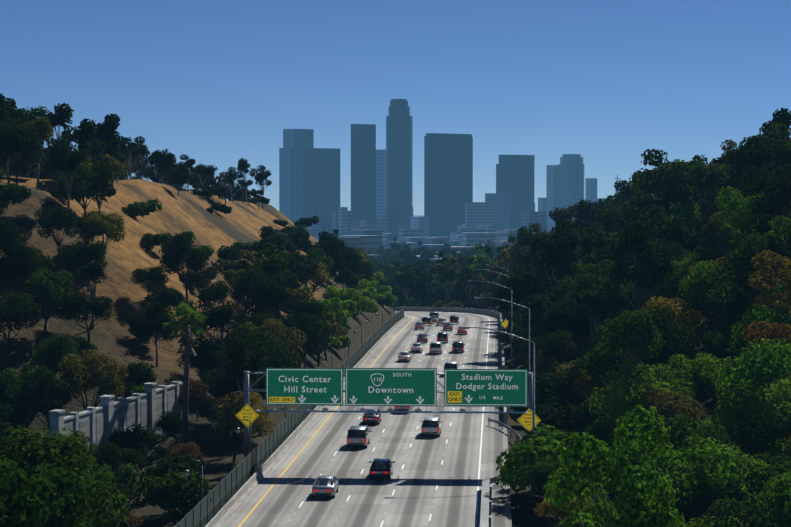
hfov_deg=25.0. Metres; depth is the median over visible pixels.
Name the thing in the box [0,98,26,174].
tree
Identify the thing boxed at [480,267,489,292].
tree
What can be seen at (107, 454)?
bush
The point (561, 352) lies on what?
tree
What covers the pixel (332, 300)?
tree
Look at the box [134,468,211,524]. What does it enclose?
bush
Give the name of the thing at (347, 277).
tree
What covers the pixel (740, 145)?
tree
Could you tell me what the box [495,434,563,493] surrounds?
tree
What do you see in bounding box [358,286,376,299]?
tree
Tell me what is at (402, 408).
car
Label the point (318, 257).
tree
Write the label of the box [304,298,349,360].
tree
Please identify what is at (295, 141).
tower
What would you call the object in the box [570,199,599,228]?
tree
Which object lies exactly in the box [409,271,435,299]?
tree
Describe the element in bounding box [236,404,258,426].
warning sign
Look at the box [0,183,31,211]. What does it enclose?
bush
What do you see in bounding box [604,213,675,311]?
tree
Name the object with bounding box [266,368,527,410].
gantry signs
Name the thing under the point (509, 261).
tree
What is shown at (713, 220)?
tree
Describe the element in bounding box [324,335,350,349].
tree
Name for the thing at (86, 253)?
tree
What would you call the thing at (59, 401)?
tree
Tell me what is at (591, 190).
tower
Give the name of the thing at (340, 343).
street lamp
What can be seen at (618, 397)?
tree
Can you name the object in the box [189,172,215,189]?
tree
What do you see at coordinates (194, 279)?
tree
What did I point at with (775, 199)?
tree
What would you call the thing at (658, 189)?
tree
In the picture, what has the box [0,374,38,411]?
tree
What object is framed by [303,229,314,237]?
lowrise
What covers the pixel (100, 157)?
tree
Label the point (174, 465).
bush
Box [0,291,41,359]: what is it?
tree
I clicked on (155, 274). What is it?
tree
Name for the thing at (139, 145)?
tree
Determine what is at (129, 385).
tree
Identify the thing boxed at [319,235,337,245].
tree
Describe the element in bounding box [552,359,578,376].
tree
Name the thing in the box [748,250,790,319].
tree
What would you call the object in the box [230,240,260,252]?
bush
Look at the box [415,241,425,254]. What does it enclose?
tree
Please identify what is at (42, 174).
tree
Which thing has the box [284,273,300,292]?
tree
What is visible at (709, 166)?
tree
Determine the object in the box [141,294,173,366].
tree
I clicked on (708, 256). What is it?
tree
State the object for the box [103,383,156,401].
tree
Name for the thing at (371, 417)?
car
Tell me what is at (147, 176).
tree
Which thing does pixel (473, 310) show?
barrier wall
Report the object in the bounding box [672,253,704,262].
tree
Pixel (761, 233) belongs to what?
tree
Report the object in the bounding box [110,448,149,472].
tree
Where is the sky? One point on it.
(217, 83)
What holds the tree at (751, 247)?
on the terrain ground
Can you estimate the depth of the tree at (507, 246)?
508.51 m
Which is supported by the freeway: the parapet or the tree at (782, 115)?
the parapet
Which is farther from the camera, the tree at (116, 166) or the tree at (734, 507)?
the tree at (116, 166)
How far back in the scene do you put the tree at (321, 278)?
297.62 m
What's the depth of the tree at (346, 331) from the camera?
269.27 m
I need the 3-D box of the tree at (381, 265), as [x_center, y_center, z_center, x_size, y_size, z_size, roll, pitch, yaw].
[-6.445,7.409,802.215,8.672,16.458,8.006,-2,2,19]
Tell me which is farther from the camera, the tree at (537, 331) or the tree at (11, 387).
the tree at (537, 331)
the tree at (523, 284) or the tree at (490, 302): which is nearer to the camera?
the tree at (523, 284)
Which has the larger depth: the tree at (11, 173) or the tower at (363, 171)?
the tower at (363, 171)
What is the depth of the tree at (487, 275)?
492.08 m
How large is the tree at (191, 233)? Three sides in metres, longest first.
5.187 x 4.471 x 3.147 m
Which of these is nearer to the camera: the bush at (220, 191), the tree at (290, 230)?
the bush at (220, 191)
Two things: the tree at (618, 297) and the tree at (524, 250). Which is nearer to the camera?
the tree at (618, 297)
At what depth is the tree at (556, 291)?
241.77 m
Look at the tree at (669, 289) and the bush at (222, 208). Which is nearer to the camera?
the tree at (669, 289)
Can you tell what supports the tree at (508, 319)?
on the terrain ground
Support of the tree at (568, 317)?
on the terrain ground
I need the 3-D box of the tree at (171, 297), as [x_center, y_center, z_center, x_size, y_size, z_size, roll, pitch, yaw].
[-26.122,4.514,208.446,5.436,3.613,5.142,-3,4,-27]
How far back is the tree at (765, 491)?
129.26 m
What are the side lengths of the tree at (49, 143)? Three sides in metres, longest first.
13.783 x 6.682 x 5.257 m
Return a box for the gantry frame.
[244,371,532,457]
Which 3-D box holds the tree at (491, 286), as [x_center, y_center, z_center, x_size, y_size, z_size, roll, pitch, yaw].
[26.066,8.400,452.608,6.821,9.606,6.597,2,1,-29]
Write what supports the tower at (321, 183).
on the terrain ground
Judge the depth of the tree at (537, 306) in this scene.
235.77 m
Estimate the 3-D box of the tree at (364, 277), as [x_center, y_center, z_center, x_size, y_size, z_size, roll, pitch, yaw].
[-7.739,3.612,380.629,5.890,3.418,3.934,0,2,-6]
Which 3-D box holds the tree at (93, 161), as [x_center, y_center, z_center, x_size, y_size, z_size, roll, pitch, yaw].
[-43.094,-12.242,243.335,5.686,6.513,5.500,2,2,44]
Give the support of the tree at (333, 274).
on the terrain ground
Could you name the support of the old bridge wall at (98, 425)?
on the terrain ground
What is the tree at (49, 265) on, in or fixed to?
on the terrain ground
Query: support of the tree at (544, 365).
on the terrain ground
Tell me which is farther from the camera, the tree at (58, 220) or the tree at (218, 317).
the tree at (58, 220)
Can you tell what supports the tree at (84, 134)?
on the terrain ground
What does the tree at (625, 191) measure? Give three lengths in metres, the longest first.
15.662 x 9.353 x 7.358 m
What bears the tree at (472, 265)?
on the terrain ground
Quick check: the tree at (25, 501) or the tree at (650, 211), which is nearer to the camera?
the tree at (25, 501)
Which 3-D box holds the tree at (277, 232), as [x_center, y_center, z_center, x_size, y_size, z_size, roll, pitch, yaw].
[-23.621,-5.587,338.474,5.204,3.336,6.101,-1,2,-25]
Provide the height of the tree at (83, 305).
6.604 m
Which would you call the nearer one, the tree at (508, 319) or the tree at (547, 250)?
the tree at (547, 250)
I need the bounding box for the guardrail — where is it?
[488,418,521,481]
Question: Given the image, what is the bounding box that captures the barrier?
[205,316,407,526]
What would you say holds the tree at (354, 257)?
on the terrain ground
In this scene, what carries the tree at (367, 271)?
on the terrain ground
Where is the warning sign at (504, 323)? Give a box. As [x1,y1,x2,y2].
[501,319,507,328]
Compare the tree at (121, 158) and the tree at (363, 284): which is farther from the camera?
the tree at (363, 284)
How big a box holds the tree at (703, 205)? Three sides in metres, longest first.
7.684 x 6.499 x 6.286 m
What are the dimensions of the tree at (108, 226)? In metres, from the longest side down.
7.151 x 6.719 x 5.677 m
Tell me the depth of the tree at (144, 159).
375.33 m
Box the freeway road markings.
[238,311,489,526]
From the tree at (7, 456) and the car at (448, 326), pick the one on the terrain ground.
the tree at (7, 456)
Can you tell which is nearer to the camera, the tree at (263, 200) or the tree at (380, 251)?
the tree at (263, 200)
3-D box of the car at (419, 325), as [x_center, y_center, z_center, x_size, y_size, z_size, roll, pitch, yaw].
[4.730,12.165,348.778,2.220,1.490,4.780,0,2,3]
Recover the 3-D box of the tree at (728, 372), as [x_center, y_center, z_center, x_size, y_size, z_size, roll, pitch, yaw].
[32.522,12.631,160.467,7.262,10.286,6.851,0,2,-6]
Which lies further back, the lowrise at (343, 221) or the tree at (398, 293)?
the lowrise at (343, 221)
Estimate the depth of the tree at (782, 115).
286.58 m
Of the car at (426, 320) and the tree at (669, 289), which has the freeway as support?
the car at (426, 320)
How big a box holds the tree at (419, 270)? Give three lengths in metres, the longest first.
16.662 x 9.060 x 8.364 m
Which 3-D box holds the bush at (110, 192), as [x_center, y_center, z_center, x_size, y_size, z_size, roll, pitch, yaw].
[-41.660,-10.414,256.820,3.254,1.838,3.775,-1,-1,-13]
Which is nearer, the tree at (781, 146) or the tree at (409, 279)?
the tree at (781, 146)
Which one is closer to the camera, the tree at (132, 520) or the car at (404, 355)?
the tree at (132, 520)
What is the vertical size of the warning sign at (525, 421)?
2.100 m
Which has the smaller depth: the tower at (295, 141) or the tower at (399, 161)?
the tower at (399, 161)
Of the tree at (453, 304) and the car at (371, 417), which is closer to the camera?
the car at (371, 417)
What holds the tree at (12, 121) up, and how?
on the terrain ground
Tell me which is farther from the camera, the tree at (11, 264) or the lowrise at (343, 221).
the lowrise at (343, 221)
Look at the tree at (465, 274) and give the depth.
481.45 m
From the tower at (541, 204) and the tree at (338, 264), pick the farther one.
the tower at (541, 204)
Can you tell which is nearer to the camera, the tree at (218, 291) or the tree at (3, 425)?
the tree at (3, 425)
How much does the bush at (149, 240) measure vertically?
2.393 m
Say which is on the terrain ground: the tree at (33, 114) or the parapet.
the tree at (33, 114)
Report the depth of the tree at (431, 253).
1178.88 m
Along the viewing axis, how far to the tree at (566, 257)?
258.90 m
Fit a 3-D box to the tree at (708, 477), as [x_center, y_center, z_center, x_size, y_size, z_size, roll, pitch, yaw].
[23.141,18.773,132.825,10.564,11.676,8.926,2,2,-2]
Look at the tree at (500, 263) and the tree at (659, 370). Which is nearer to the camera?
the tree at (659, 370)
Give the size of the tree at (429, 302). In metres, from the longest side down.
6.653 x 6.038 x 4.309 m
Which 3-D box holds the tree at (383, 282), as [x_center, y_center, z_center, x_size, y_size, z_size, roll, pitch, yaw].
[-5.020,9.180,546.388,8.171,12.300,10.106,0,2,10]
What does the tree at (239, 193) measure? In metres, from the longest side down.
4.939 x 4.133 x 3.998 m
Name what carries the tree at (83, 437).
on the terrain ground
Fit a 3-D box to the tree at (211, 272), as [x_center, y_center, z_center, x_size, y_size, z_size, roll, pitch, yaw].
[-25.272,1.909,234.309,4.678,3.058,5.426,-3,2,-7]
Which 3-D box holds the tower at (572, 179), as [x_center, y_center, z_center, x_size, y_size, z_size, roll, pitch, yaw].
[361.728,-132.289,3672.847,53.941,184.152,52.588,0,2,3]
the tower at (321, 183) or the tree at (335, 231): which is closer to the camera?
the tree at (335, 231)
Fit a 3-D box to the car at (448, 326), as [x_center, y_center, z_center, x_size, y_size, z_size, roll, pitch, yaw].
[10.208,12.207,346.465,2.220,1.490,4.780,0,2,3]
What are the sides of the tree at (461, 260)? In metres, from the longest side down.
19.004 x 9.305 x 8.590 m
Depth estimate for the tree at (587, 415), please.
168.06 m
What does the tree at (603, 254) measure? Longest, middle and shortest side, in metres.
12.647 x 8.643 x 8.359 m
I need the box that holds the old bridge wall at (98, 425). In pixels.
[49,381,182,473]
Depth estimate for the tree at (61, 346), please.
180.72 m
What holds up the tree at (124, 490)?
on the terrain ground
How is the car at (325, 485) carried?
on the freeway
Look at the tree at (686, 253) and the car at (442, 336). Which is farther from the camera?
the car at (442, 336)
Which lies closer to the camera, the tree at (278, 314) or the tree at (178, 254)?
the tree at (178, 254)
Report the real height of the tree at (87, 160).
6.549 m
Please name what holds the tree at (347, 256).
on the terrain ground
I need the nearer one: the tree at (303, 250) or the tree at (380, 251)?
the tree at (303, 250)
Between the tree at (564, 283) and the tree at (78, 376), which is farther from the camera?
the tree at (564, 283)
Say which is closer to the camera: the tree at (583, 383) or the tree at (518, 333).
the tree at (583, 383)
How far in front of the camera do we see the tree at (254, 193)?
415.44 m
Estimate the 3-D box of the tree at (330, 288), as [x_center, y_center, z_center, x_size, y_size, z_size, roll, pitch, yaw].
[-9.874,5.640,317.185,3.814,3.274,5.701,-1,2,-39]
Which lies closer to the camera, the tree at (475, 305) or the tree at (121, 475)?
the tree at (121, 475)
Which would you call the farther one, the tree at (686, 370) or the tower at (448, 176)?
the tower at (448, 176)
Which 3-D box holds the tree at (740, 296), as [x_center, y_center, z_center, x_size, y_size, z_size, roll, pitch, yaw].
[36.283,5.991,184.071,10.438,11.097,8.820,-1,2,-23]
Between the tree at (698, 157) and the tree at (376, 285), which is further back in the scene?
the tree at (376, 285)
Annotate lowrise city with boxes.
[307,217,535,261]
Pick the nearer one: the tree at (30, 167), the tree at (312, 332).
the tree at (312, 332)
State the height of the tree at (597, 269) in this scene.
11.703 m
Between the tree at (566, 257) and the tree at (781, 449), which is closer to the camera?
the tree at (781, 449)
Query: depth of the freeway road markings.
161.84 m
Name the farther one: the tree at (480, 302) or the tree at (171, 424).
the tree at (480, 302)
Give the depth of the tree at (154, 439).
165.97 m
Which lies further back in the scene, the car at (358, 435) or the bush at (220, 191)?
the bush at (220, 191)
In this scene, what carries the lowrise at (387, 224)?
on the terrain ground
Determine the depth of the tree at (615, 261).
234.69 m
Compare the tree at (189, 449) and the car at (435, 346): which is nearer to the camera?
the tree at (189, 449)
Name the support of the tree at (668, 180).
on the terrain ground
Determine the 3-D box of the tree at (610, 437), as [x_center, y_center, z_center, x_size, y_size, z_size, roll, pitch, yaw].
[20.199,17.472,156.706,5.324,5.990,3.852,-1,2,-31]
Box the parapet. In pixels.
[480,478,491,526]
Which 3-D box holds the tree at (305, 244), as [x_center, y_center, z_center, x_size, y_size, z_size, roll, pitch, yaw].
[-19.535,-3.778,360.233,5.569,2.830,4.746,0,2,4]
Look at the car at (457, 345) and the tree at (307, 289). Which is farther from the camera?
the car at (457, 345)
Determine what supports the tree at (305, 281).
on the terrain ground
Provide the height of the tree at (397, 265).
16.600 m
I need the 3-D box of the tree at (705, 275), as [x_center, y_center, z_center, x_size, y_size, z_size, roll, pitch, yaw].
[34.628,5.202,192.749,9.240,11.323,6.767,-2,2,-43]
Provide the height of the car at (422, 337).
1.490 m
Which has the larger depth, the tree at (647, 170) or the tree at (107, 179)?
the tree at (647, 170)
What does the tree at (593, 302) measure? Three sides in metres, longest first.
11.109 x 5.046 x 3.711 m
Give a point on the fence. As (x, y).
(204, 511)
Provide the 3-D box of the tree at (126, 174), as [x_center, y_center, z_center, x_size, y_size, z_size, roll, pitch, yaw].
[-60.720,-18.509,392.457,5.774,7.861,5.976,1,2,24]
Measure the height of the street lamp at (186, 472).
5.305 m
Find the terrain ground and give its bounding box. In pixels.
[0,175,789,526]
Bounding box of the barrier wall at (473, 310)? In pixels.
[391,307,506,424]
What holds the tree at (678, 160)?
on the terrain ground
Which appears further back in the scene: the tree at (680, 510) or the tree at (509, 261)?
the tree at (509, 261)
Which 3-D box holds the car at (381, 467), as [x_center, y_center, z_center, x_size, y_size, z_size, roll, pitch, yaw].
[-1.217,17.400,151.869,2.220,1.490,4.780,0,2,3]
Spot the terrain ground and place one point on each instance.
(112, 335)
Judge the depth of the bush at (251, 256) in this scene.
281.05 m
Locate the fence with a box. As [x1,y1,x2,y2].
[174,309,403,526]
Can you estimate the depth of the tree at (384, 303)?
390.71 m
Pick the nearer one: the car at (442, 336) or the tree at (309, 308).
the tree at (309, 308)
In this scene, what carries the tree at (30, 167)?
on the terrain ground
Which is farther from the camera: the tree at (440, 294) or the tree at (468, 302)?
the tree at (440, 294)
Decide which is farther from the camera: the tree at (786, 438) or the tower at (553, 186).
the tower at (553, 186)
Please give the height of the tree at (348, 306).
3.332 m
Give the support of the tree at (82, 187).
on the terrain ground
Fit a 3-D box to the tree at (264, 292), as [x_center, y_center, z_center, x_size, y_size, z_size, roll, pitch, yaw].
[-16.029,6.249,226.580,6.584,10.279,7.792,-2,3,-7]
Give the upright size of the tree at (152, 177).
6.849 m
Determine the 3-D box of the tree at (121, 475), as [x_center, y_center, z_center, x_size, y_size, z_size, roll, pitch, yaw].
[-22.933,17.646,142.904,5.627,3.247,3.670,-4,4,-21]
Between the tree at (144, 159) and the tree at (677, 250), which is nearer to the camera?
the tree at (677, 250)
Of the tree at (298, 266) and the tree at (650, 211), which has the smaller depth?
the tree at (650, 211)
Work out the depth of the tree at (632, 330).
165.94 m
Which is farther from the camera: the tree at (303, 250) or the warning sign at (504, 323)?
the tree at (303, 250)
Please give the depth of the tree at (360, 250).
423.32 m
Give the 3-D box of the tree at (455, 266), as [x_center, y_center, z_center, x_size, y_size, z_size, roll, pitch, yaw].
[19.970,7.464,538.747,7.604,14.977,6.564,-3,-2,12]
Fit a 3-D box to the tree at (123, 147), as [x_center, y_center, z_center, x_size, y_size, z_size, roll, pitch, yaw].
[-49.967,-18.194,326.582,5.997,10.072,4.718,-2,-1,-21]
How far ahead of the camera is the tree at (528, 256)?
340.49 m
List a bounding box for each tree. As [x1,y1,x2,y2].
[0,93,13,124]
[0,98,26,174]
[0,118,24,183]
[0,121,13,152]
[0,124,41,183]
[0,152,40,171]
[0,168,4,181]
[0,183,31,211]
[0,219,29,287]
[0,242,45,296]
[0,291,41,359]
[0,364,68,437]
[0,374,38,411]
[0,401,28,447]
[0,421,27,459]
[0,425,134,526]
[0,450,30,475]
[0,454,94,526]
[1,122,8,179]
[1,167,15,175]
[10,152,46,173]
[17,106,50,177]
[22,117,53,186]
[24,255,55,279]
[24,267,74,337]
[25,366,71,433]
[29,168,46,178]
[30,338,60,363]
[32,334,80,379]
[36,103,77,178]
[36,206,78,257]
[40,165,58,178]
[42,146,51,178]
[46,133,73,151]
[47,137,88,211]
[48,430,91,462]
[54,164,106,216]
[56,291,114,341]
[58,348,128,409]
[61,153,92,172]
[63,238,107,290]
[67,141,105,163]
[70,118,106,161]
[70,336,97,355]
[73,210,103,240]
[74,261,107,328]
[76,128,119,159]
[76,151,100,165]
[78,210,125,261]
[83,503,143,526]
[84,163,114,210]
[85,463,140,502]
[88,163,98,174]
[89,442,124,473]
[95,113,121,182]
[96,482,130,514]
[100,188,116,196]
[103,154,129,187]
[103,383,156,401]
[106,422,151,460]
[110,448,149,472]
[115,148,126,182]
[115,382,135,397]
[118,137,134,179]
[118,163,131,177]
[118,360,156,386]
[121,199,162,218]
[123,143,140,179]
[125,136,148,178]
[125,143,149,178]
[128,156,149,178]
[128,310,174,340]
[130,265,169,293]
[131,157,148,178]
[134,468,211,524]
[135,428,167,460]
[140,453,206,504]
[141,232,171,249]
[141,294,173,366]
[143,170,154,180]
[145,149,176,182]
[146,164,162,182]
[148,287,195,315]
[149,169,174,184]
[154,167,170,183]
[154,410,181,445]
[158,169,172,184]
[158,232,209,298]
[161,301,207,445]
[164,231,195,249]
[164,442,205,468]
[167,166,190,195]
[176,174,201,186]
[176,335,223,389]
[177,154,195,190]
[178,270,208,286]
[179,378,212,420]
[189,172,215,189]
[190,245,214,260]
[190,266,219,289]
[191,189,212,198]
[193,163,217,199]
[194,305,236,346]
[196,280,234,330]
[199,362,269,439]
[201,344,229,399]
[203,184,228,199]
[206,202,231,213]
[209,391,276,461]
[212,175,240,200]
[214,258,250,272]
[215,327,301,402]
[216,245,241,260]
[219,166,238,202]
[219,170,231,204]
[222,325,276,452]
[222,328,237,345]
[224,269,244,282]
[226,269,266,319]
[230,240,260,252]
[233,195,252,202]
[234,187,249,199]
[235,312,270,332]
[236,158,257,201]
[237,179,252,202]
[237,262,266,283]
[237,317,306,363]
[238,340,279,436]
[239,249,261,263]
[241,312,276,331]
[244,273,294,317]
[248,190,263,209]
[250,303,281,323]
[251,195,270,204]
[254,165,271,208]
[255,227,286,257]
[255,242,293,281]
[259,240,285,252]
[260,225,287,239]
[273,219,287,226]
[278,287,312,314]
[278,311,331,367]
[280,225,306,232]
[281,253,316,285]
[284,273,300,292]
[285,228,302,236]
[285,230,303,239]
[286,251,301,258]
[287,309,297,322]
[291,300,324,367]
[293,216,319,227]
[294,230,309,240]
[294,238,312,249]
[298,259,319,287]
[300,248,333,287]
[301,247,313,255]
[302,287,312,294]
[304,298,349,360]
[306,262,329,299]
[307,300,337,313]
[312,231,345,285]
[312,311,345,366]
[314,297,342,310]
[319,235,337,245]
[320,268,337,277]
[322,288,357,300]
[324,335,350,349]
[325,252,345,276]
[325,286,353,300]
[326,299,356,316]
[333,229,338,238]
[333,268,359,288]
[334,325,348,336]
[337,308,348,321]
[339,245,354,288]
[342,300,360,318]
[344,248,360,263]
[346,246,362,270]
[348,279,371,289]
[353,247,368,260]
[353,274,372,285]
[353,294,372,312]
[354,267,374,276]
[357,290,370,299]
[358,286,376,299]
[368,297,378,312]
[369,272,383,280]
[371,281,380,290]
[372,290,385,300]
[374,262,388,271]
[374,291,397,304]
[375,276,390,286]
[376,246,386,254]
[377,286,391,292]
[380,298,396,307]
[387,278,399,299]
[389,237,401,252]
[389,256,404,265]
[389,261,401,271]
[391,285,413,301]
[393,271,416,288]
[395,300,410,306]
[397,266,416,299]
[399,243,414,260]
[404,250,418,266]
[404,302,415,306]
[405,261,426,304]
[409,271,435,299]
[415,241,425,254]
[416,297,436,306]
[417,280,437,300]
[423,248,434,258]
[427,280,453,301]
[429,251,447,274]
[431,263,441,281]
[433,256,457,304]
[433,301,447,306]
[441,243,451,256]
[442,255,459,269]
[447,302,461,306]
[451,251,456,260]
[452,264,459,302]
[453,268,486,296]
[454,256,481,300]
[456,254,468,269]
[459,249,467,255]
[460,285,480,301]
[462,300,475,307]
[465,249,472,258]
[465,255,481,275]
[469,302,483,308]
[471,242,483,254]
[471,244,491,295]
[476,292,492,308]
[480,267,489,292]
[483,278,501,309]
[484,246,492,295]
[484,269,497,282]
[487,249,508,275]
[487,293,498,306]
[488,242,496,249]
[488,252,495,262]
[490,269,550,312]
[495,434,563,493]
[496,244,510,261]
[496,246,503,259]
[498,322,520,342]
[502,252,518,270]
[502,267,512,283]
[506,314,519,322]
[506,388,561,422]
[508,236,516,251]
[509,226,536,259]
[512,293,555,332]
[512,294,558,341]
[512,325,530,340]
[512,333,524,353]
[513,233,536,262]
[513,427,566,460]
[517,244,540,268]
[517,329,579,365]
[518,238,551,254]
[520,460,567,495]
[521,322,558,358]
[525,403,581,432]
[526,423,593,450]
[527,222,554,241]
[528,217,583,287]
[530,354,561,379]
[533,487,592,526]
[534,285,570,324]
[535,369,587,407]
[538,270,560,293]
[538,299,598,361]
[542,404,684,526]
[543,472,608,508]
[548,249,584,282]
[549,203,585,227]
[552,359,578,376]
[557,263,625,341]
[558,260,597,290]
[561,273,620,332]
[561,364,590,401]
[564,500,620,526]
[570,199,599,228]
[571,405,616,451]
[573,355,591,370]
[573,370,609,402]
[575,343,666,389]
[577,289,613,351]
[584,419,620,446]
[588,386,616,416]
[589,359,673,431]
[590,307,697,368]
[590,514,633,526]
[592,202,604,214]
[596,231,635,306]
[596,309,664,377]
[598,277,673,312]
[599,431,649,461]
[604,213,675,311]
[606,195,614,201]
[607,194,621,206]
[607,442,645,491]
[609,257,631,306]
[614,174,634,204]
[615,296,661,317]
[619,191,656,220]
[622,204,669,235]
[622,254,699,308]
[625,237,683,264]
[625,413,743,526]
[628,387,713,436]
[630,168,657,201]
[632,149,689,199]
[632,168,648,177]
[636,363,699,407]
[638,193,662,211]
[640,187,702,218]
[640,434,772,523]
[641,296,707,353]
[643,170,679,195]
[646,213,701,249]
[657,276,693,309]
[659,185,707,248]
[663,340,701,367]
[664,243,690,259]
[664,352,734,414]
[666,201,704,231]
[667,510,752,526]
[670,159,683,165]
[671,416,746,453]
[671,503,684,522]
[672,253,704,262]
[673,245,734,295]
[678,260,751,326]
[684,158,730,243]
[685,254,748,330]
[692,154,707,165]
[693,162,726,181]
[693,195,747,250]
[693,498,777,526]
[698,211,732,255]
[698,320,744,399]
[700,191,750,212]
[704,185,746,247]
[706,157,725,166]
[707,169,745,196]
[707,269,785,324]
[709,338,790,450]
[710,378,790,457]
[713,210,746,255]
[713,350,784,445]
[715,186,767,309]
[719,453,790,507]
[720,139,737,161]
[723,136,774,170]
[723,232,790,285]
[725,136,776,196]
[727,305,790,372]
[734,320,790,374]
[736,451,777,471]
[739,166,790,248]
[741,470,790,523]
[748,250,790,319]
[750,122,790,171]
[754,204,790,246]
[758,281,789,313]
[759,108,790,143]
[759,438,790,472]
[759,472,790,526]
[764,379,790,436]
[765,215,790,266]
[776,432,790,455]
[782,372,790,385]
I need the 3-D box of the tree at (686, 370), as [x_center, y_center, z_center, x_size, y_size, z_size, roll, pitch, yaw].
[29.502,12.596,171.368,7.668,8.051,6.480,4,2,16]
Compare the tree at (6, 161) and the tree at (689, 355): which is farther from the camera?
the tree at (6, 161)
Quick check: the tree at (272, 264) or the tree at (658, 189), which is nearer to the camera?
the tree at (272, 264)
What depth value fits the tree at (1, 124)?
229.18 m
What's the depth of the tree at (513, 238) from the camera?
530.43 m
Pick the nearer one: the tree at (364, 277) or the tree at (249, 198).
the tree at (364, 277)
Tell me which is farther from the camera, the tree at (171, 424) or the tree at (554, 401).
the tree at (554, 401)
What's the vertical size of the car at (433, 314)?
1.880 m
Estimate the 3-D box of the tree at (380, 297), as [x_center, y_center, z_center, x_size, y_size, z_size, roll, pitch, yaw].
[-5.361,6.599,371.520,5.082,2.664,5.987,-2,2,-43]
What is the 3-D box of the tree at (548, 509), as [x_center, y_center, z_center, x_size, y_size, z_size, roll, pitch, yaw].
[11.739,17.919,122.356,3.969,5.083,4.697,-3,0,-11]
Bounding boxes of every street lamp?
[183,460,202,499]
[235,419,250,452]
[321,351,332,367]
[339,337,348,356]
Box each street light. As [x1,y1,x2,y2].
[459,326,534,434]
[468,280,511,364]
[473,269,509,338]
[474,297,529,371]
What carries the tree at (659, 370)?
on the terrain ground
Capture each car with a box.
[312,475,340,497]
[346,426,371,447]
[363,408,380,423]
[369,458,394,478]
[394,406,410,410]
[397,351,411,361]
[410,343,423,352]
[414,322,425,329]
[416,334,428,342]
[420,417,442,436]
[422,317,431,325]
[429,312,439,317]
[429,342,443,353]
[430,316,438,322]
[436,318,446,325]
[437,332,447,342]
[443,323,453,330]
[443,361,459,368]
[449,315,459,323]
[451,341,464,352]
[457,327,466,334]
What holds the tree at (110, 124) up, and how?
on the terrain ground
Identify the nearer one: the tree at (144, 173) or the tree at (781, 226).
the tree at (781, 226)
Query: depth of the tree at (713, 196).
231.13 m
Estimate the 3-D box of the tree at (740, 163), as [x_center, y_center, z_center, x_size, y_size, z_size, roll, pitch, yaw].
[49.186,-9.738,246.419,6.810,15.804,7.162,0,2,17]
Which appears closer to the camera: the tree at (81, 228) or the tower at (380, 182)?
the tree at (81, 228)
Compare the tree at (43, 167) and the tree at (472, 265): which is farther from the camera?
the tree at (472, 265)
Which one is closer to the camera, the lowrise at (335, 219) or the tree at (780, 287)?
the tree at (780, 287)
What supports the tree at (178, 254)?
on the terrain ground
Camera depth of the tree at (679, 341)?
176.67 m
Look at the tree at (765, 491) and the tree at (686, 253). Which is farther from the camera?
the tree at (686, 253)
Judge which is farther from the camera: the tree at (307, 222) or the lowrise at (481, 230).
the lowrise at (481, 230)
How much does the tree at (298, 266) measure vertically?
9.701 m
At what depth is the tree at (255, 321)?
206.22 m
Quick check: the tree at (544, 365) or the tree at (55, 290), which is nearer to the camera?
the tree at (55, 290)
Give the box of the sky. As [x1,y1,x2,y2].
[0,0,790,214]
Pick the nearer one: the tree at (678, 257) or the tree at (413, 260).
the tree at (678, 257)
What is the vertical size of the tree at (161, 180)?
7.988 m
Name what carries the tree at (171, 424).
on the terrain ground
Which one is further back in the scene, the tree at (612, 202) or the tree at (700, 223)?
the tree at (612, 202)
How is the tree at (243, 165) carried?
on the terrain ground
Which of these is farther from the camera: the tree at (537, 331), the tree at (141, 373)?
the tree at (537, 331)
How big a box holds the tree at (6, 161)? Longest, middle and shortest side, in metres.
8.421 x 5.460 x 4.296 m
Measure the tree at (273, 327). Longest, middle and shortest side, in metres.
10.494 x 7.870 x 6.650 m
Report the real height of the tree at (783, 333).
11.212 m
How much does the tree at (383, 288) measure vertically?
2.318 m
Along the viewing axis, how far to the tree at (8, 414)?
164.32 m
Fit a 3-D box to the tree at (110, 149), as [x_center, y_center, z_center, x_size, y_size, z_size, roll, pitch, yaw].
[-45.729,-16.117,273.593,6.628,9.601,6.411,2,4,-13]
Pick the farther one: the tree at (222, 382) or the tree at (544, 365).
the tree at (544, 365)
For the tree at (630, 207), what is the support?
on the terrain ground
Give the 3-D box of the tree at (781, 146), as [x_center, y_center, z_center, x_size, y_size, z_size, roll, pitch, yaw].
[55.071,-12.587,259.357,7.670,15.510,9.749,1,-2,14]
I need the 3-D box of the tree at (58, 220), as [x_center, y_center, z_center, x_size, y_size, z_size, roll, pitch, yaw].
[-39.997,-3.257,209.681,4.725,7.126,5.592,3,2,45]
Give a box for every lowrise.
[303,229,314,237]
[311,220,331,236]
[332,211,350,235]
[339,207,347,235]
[376,217,397,241]
[398,229,421,241]
[476,229,486,231]
[521,212,546,232]
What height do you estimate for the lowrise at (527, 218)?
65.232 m
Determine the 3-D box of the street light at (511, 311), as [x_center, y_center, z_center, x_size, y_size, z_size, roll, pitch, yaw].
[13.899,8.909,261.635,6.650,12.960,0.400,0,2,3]
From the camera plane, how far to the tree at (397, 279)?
552.59 m
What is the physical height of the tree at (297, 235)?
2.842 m
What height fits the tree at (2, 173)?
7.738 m
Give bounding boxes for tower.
[279,129,313,222]
[302,148,339,228]
[351,124,375,219]
[376,149,385,216]
[385,99,412,228]
[424,133,472,236]
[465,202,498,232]
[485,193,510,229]
[496,155,534,229]
[538,198,545,211]
[546,165,561,231]
[558,154,583,209]
[585,178,596,203]
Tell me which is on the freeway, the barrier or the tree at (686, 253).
the barrier
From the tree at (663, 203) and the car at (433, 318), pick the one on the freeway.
the car at (433, 318)
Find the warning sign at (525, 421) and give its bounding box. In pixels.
[518,409,540,430]
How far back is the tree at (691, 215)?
249.93 m
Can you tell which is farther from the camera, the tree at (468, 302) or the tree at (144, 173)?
the tree at (468, 302)
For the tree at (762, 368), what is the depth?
154.03 m
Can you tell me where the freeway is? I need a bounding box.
[221,311,511,526]
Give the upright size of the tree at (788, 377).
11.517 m
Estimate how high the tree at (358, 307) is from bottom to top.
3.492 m
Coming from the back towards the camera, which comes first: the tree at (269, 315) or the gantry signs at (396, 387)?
the tree at (269, 315)
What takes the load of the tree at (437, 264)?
on the terrain ground

